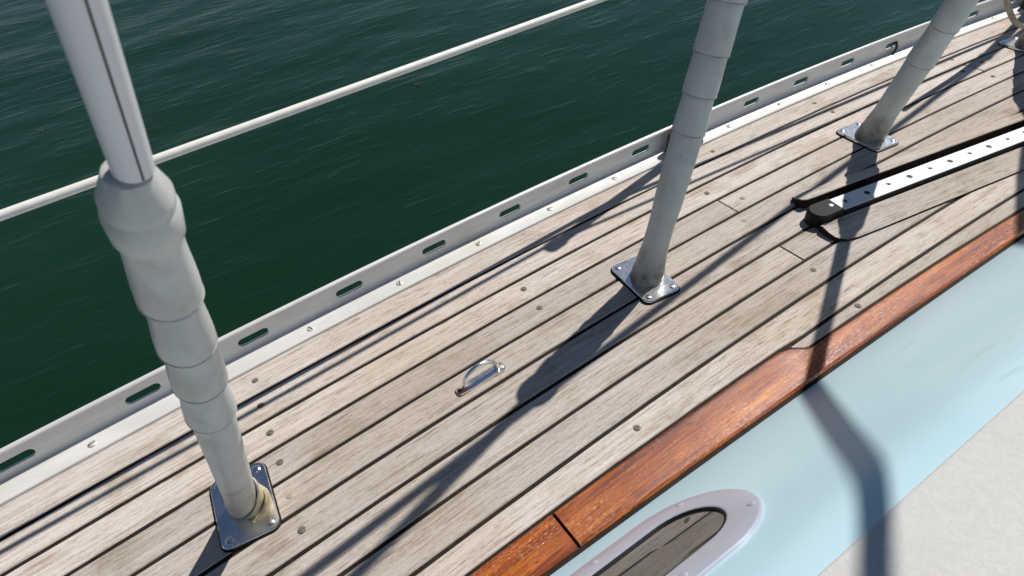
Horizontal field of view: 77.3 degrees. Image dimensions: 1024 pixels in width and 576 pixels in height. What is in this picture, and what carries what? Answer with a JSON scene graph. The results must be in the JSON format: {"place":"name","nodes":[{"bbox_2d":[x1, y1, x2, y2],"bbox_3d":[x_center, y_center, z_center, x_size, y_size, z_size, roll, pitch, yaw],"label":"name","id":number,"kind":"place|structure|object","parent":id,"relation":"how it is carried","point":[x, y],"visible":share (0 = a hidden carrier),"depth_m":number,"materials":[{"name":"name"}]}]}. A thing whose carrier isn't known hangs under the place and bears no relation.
{"place":"outdoors","nodes":[
{"label":"outdoors","id":0,"kind":"place"},
{"bbox_2d":[0,0,1013,470],"bbox_3d":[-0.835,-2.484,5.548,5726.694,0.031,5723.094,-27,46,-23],"label":"water","id":1,"kind":"structure","parent":0,"point":[288,210],"depth_m":3.90,"materials":[{"name":"green liquid"}]},
{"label":"hull","id":2,"kind":"structure","parent":1,"relation":"in","visible":0},
{"bbox_2d":[0,13,1023,575],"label":"deck","id":3,"kind":"structure","parent":2,"relation":"on","point":[606,401],"depth_m":0.87,"materials":[{"name":"brown wood"}]},
{"bbox_2d":[45,0,281,552],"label":"rigging shroud","id":4,"kind":"object","parent":3,"relation":"on","point":[140,210],"visible":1,"depth_m":0.29,"materials":[{"name":"grey plastic"}]},
{"bbox_2d":[455,359,505,395],"bbox_3d":[-0.043,0.112,0.857,0.078,0.033,0.015,-28,47,-24],"label":"pad eye","id":5,"kind":"object","parent":3,"relation":"on","point":[466,386],"visible":1,"depth_m":0.86,"materials":[{"name":"silver metal"}]},
{"bbox_2d":[0,0,1023,506],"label":"toe rail","id":6,"kind":"object","parent":3,"relation":"on","point":[84,432],"visible":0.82,"depth_m":1.03,"materials":[{"name":"metal"}]},
{"bbox_2d":[665,130,702,152],"bbox_3d":[0.324,-0.485,1.088,0.089,0.551,0.033,-27,46,-23],"label":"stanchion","id":7,"kind":"object","parent":6,"relation":"on","point":[668,136],"visible":0.13,"depth_m":1.24,"materials":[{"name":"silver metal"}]},
{"bbox_2d":[0,0,606,220],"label":"lifeline","id":8,"kind":"object","parent":7,"relation":"attached to","point":[71,190],"visible":0.89,"depth_m":0.74,"materials":[{"name":"white metal"}]},
{"bbox_2d":[891,42,898,53],"bbox_3d":[0.909,-0.573,1.524,0.014,0.025,0.026,-1,42,5],"label":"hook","id":9,"kind":"object","parent":6,"relation":"hanging from","point":[895,49],"visible":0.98,"depth_m":1.52,"materials":[{"name":"black metal"}]},
{"bbox_2d":[611,0,747,304],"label":"rigging shroud","id":10,"kind":"object","parent":3,"relation":"on","point":[642,276],"visible":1,"depth_m":0.85,"materials":[{"name":"grey plastic"}]},
{"bbox_2d":[550,238,1023,575],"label":"cabin trunk","id":11,"kind":"object","parent":3,"relation":"on","point":[898,450],"visible":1,"depth_m":0.57,"materials":[{"name":"blue paint"}]},
{"bbox_2d":[836,0,978,152],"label":"rigging shroud","id":12,"kind":"object","parent":3,"relation":"on","point":[870,132],"visible":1,"depth_m":1.13,"materials":[{"name":"grey plastic"}]},
{"bbox_2d":[792,112,1023,241],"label":"perforated track","id":13,"kind":"structure","parent":3,"relation":"on","point":[864,210],"depth_m":1.12,"materials":[{"name":"silver metal"}]},
{"bbox_2d":[998,32,1023,52],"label":"rigging shroud","id":14,"kind":"object","parent":3,"relation":"on","point":[1015,43],"visible":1,"depth_m":1.51,"materials":[{"name":"silver metal"}]},
{"bbox_2d":[1004,0,1023,28],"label":"rope","id":15,"kind":"object","parent":3,"relation":"on","point":[1014,21],"visible":1,"depth_m":1.48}
]}

